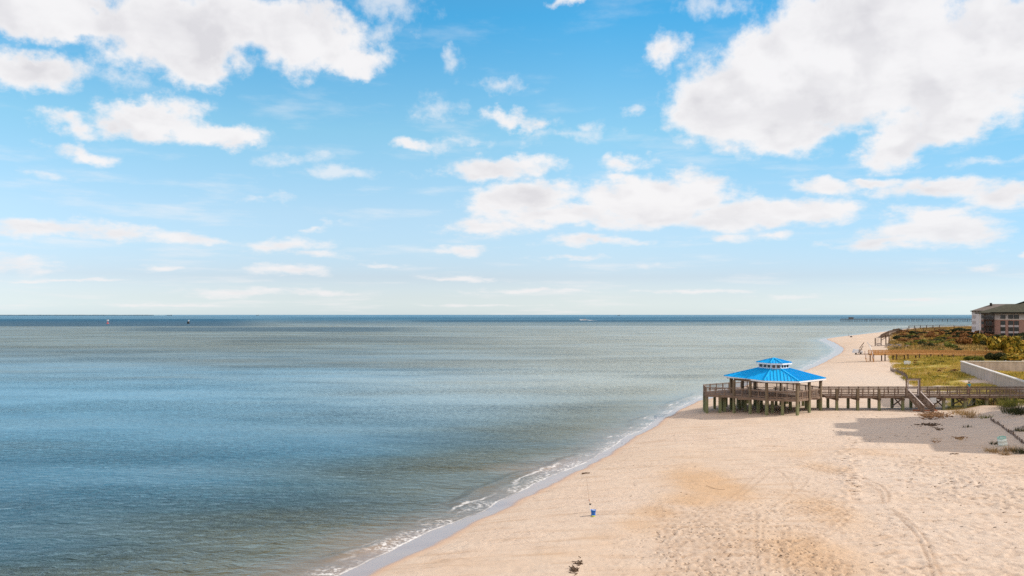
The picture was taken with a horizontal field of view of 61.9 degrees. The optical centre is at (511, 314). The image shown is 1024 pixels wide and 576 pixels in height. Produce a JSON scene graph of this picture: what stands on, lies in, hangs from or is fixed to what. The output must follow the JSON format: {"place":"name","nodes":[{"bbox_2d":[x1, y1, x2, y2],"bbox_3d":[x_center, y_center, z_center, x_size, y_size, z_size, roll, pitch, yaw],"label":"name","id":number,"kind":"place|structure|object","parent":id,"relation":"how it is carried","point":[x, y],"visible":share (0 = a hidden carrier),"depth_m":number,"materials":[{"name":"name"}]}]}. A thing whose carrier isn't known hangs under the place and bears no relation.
{"place":"outdoors","nodes":[
{"label":"outdoors","id":0,"kind":"place"},
{"bbox_2d":[0,315,162,315],"bbox_3d":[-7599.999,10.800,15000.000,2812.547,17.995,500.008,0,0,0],"label":"shore","id":1,"kind":"structure","parent":0,"point":[81,315],"depth_m":14750.00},
{"bbox_2d":[0,315,971,575],"bbox_3d":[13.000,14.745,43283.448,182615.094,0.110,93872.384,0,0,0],"label":"water","id":2,"kind":"structure","parent":0,"point":[262,445],"depth_m":122.81,"materials":[{"name":"blue liquid"}]},
{"bbox_2d":[840,317,971,321],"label":"fishing pier","id":3,"kind":"structure","parent":2,"relation":"in","point":[881,319],"depth_m":1820.77,"materials":[{"name":"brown wood"}]},
{"bbox_2d":[0,0,1023,314],"label":"sky","id":4,"kind":"structure","parent":0,"point":[158,157],"materials":[{"name":"blue"}]},
{"bbox_2d":[340,326,1023,575],"bbox_3d":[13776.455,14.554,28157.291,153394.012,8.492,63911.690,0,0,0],"label":"beach","id":5,"kind":"structure","parent":0,"point":[762,511],"depth_m":62.05,"materials":[{"name":"beige sand"}]},
{"bbox_2d":[569,565,578,574],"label":"seaweed clump","id":6,"kind":"object","parent":5,"relation":"on","point":[573,569],"visible":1,"depth_m":45.62,"materials":[{"name":"brown plant"}]},
{"bbox_2d":[573,556,582,565],"bbox_3d":[3.609,13.635,47.290,0.606,0.164,1.685,0,0,0],"label":"seaweed clump","id":7,"kind":"object","parent":5,"relation":"on","point":[579,562],"visible":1,"depth_m":47.00,"materials":[{"name":"brown plant"}]},
{"bbox_2d":[591,509,595,515],"bbox_3d":[5.596,13.617,58.717,0.384,0.400,0.370,0,0,0],"label":"bucket","id":8,"kind":"object","parent":5,"relation":"on","point":[593,511],"visible":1,"depth_m":58.58,"materials":[{"name":"blue plastic"}]},
{"bbox_2d":[703,357,825,415],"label":"pavilion","id":9,"kind":"structure","parent":5,"relation":"on","point":[777,371],"depth_m":119.23,"materials":[{"name":"blue wood"}]},
{"bbox_2d":[633,416,1021,566],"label":"beach debris","id":10,"kind":"object","parent":5,"relation":"on","point":[902,495],"visible":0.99,"depth_m":66.26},
{"bbox_2d":[865,352,873,361],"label":"staircase","id":11,"kind":"structure","parent":5,"relation":"on","point":[869,358],"depth_m":245.53,"materials":[{"name":"brown wood"}]},
{"bbox_2d":[875,335,889,345],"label":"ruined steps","id":12,"kind":"structure","parent":5,"relation":"on","point":[882,339],"depth_m":370.56,"materials":[{"name":"brown wood"}]},
{"bbox_2d":[870,343,907,346],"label":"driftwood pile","id":13,"kind":"object","parent":5,"relation":"on","point":[889,344],"visible":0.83,"depth_m":347.59,"materials":[{"name":"wood"}]},
{"bbox_2d":[890,366,907,377],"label":"sand fence","id":14,"kind":"object","parent":5,"relation":"on","point":[898,371],"visible":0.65,"depth_m":192.52,"materials":[{"name":"wood"}]},
{"bbox_2d":[878,327,944,337],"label":"boardwalk","id":15,"kind":"structure","parent":5,"relation":"on","point":[893,331],"depth_m":558.56,"materials":[{"name":"brown wood"}]},
{"bbox_2d":[907,389,933,412],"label":"staircase","id":16,"kind":"structure","parent":5,"relation":"on","point":[923,400],"depth_m":117.79,"materials":[{"name":"brown wood"}]},
{"bbox_2d":[906,378,920,397],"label":"gate frame","id":17,"kind":"object","parent":16,"relation":"attached to","point":[918,388],"visible":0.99,"depth_m":118.92,"materials":[{"name":"brown wood"}]},
{"bbox_2d":[822,386,1023,410],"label":"boardwalk","id":18,"kind":"structure","parent":5,"relation":"on","point":[879,395],"depth_m":119.21,"materials":[{"name":"brown wood"}]},
{"bbox_2d":[914,422,942,426],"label":"seaweed clump","id":19,"kind":"object","parent":5,"relation":"on","point":[929,424],"visible":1,"depth_m":102.95,"materials":[{"name":"brown plant"}]},
{"bbox_2d":[855,350,1002,360],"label":"boardwalk","id":20,"kind":"structure","parent":5,"relation":"on","point":[926,353],"depth_m":248.37,"materials":[{"name":"brown wood"}]},
{"bbox_2d":[921,343,937,346],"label":"bush","id":21,"kind":"object","parent":5,"relation":"on","point":[930,344],"visible":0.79,"depth_m":331.55,"materials":[{"name":"green plant"}]},
{"bbox_2d":[930,398,935,409],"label":"sign board","id":22,"kind":"object","parent":5,"relation":"on","point":[932,400],"visible":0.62,"depth_m":119.02,"materials":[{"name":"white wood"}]},
{"bbox_2d":[914,411,952,418],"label":"reed wrack","id":23,"kind":"object","parent":5,"relation":"on","point":[931,415],"visible":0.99,"depth_m":111.67,"materials":[{"name":"brown plant"}]},
{"bbox_2d":[914,325,964,328],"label":"boardwalk","id":24,"kind":"structure","parent":5,"relation":"on","point":[932,326],"depth_m":701.21,"materials":[{"name":"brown wood"}]},
{"bbox_2d":[885,326,999,357],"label":"heath","id":25,"kind":"object","parent":5,"relation":"on","point":[967,348],"visible":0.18,"depth_m":329.20,"materials":[{"name":"green plant"}]},
{"bbox_2d":[944,344,957,347],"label":"bush","id":26,"kind":"object","parent":5,"relation":"on","point":[952,345],"visible":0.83,"depth_m":307.37,"materials":[{"name":"green plant"}]},
{"bbox_2d":[888,352,1023,406],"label":"dune grass","id":27,"kind":"structure","parent":5,"relation":"on","point":[909,372],"depth_m":194.41,"materials":[{"name":"green plant"}]},
{"bbox_2d":[955,336,972,344],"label":"bush","id":28,"kind":"object","parent":5,"relation":"on","point":[963,340],"visible":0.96,"depth_m":341.65,"materials":[{"name":"orange plant"}]},
{"bbox_2d":[951,407,979,415],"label":"grass clump","id":29,"kind":"object","parent":5,"relation":"on","point":[963,413],"visible":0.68,"depth_m":111.76,"materials":[{"name":"brown plant"}]},
{"bbox_2d":[963,356,972,360],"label":"bush","id":30,"kind":"object","parent":5,"relation":"on","point":[967,358],"visible":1,"depth_m":232.21,"materials":[{"name":"green plant"}]},
{"bbox_2d":[960,414,979,417],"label":"grass clump","id":31,"kind":"object","parent":5,"relation":"on","point":[972,415],"visible":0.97,"depth_m":107.75,"materials":[{"name":"brown plant"}]},
{"bbox_2d":[970,356,984,360],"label":"bush","id":32,"kind":"object","parent":5,"relation":"on","point":[978,358],"visible":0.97,"depth_m":230.52,"materials":[{"name":"green plant"}]},
{"bbox_2d":[972,333,986,343],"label":"bush","id":33,"kind":"object","parent":5,"relation":"on","point":[977,338],"visible":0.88,"depth_m":344.12,"materials":[{"name":"green plant"}]},
{"bbox_2d":[969,398,1001,404],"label":"grass clump","id":34,"kind":"object","parent":5,"relation":"on","point":[981,401],"visible":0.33,"depth_m":122.35,"materials":[{"name":"green plant"}]},
{"bbox_2d":[970,303,1004,331],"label":"apartment building","id":35,"kind":"structure","parent":5,"relation":"on","point":[975,322],"depth_m":469.21,"materials":[{"name":"white paint"}]},
{"bbox_2d":[984,352,993,359],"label":"bush","id":36,"kind":"object","parent":5,"relation":"on","point":[988,356],"visible":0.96,"depth_m":233.55,"materials":[{"name":"green plant"}]},
{"bbox_2d":[960,361,1023,391],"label":"seawall","id":37,"kind":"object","parent":5,"relation":"on","point":[982,370],"visible":0.82,"depth_m":176.44,"materials":[{"name":"concrete"}]},
{"bbox_2d":[984,445,1004,452],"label":"grass clump","id":38,"kind":"object","parent":5,"relation":"on","point":[991,450],"visible":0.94,"depth_m":82.48,"materials":[{"name":"brown plant"}]},
{"bbox_2d":[983,398,1010,404],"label":"grass clump","id":39,"kind":"object","parent":5,"relation":"on","point":[994,403],"visible":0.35,"depth_m":119.72,"materials":[{"name":"plant"}]},
{"bbox_2d":[992,352,1004,360],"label":"bush","id":40,"kind":"object","parent":5,"relation":"on","point":[997,355],"visible":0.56,"depth_m":233.42,"materials":[{"name":"green plant"}]},
{"bbox_2d":[975,301,1023,336],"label":"apartment building","id":41,"kind":"structure","parent":5,"relation":"on","point":[1006,319],"depth_m":400.81,"materials":[{"name":"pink brick"}]},
{"bbox_2d":[997,436,1007,445],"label":"barrel","id":42,"kind":"object","parent":5,"relation":"on","point":[1002,440],"visible":0.94,"depth_m":85.14,"materials":[{"name":"plastic"}]},
{"bbox_2d":[985,335,1023,353],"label":"bush","id":43,"kind":"object","parent":5,"relation":"on","point":[1005,344],"visible":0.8,"depth_m":244.40,"materials":[{"name":"yellow plant"}]},
{"bbox_2d":[998,450,1012,455],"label":"grass clump","id":44,"kind":"object","parent":5,"relation":"on","point":[1004,453],"visible":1,"depth_m":80.93,"materials":[{"name":"beige plant"}]},
{"bbox_2d":[990,416,1023,443],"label":"sand fence","id":45,"kind":"object","parent":5,"relation":"on","point":[1007,430],"visible":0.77,"depth_m":92.67,"materials":[{"name":"wood"}]},
{"bbox_2d":[994,394,1023,407],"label":"grass clump","id":46,"kind":"object","parent":5,"relation":"on","point":[1008,401],"visible":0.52,"depth_m":115.74,"materials":[{"name":"green plant"}]},
{"bbox_2d":[998,403,1023,414],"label":"grass clump","id":47,"kind":"object","parent":5,"relation":"on","point":[1015,410],"visible":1,"depth_m":102.25,"materials":[{"name":"green plant"}]},
{"bbox_2d":[998,404,1023,411],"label":"grass clump","id":48,"kind":"object","parent":5,"relation":"on","point":[1010,407],"visible":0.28,"depth_m":106.60,"materials":[{"name":"green plant"}]},
{"bbox_2d":[1000,444,1022,452],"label":"grass clump","id":49,"kind":"object","parent":5,"relation":"on","point":[1009,448],"visible":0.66,"depth_m":82.17,"materials":[{"name":"brown plant"}]},
{"bbox_2d":[1000,353,1023,360],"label":"bush","id":50,"kind":"object","parent":5,"relation":"on","point":[1013,357],"visible":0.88,"depth_m":226.61,"materials":[{"name":"yellow plant"}]},
{"bbox_2d":[1011,446,1023,453],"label":"grass clump","id":51,"kind":"object","parent":5,"relation":"on","point":[1021,451],"visible":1,"depth_m":80.90,"materials":[{"name":"green plant"}]},
{"bbox_2d":[852,349,862,353],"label":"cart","id":52,"kind":"object","parent":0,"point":[855,351],"visible":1,"depth_m":248.60,"materials":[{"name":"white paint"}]}
]}

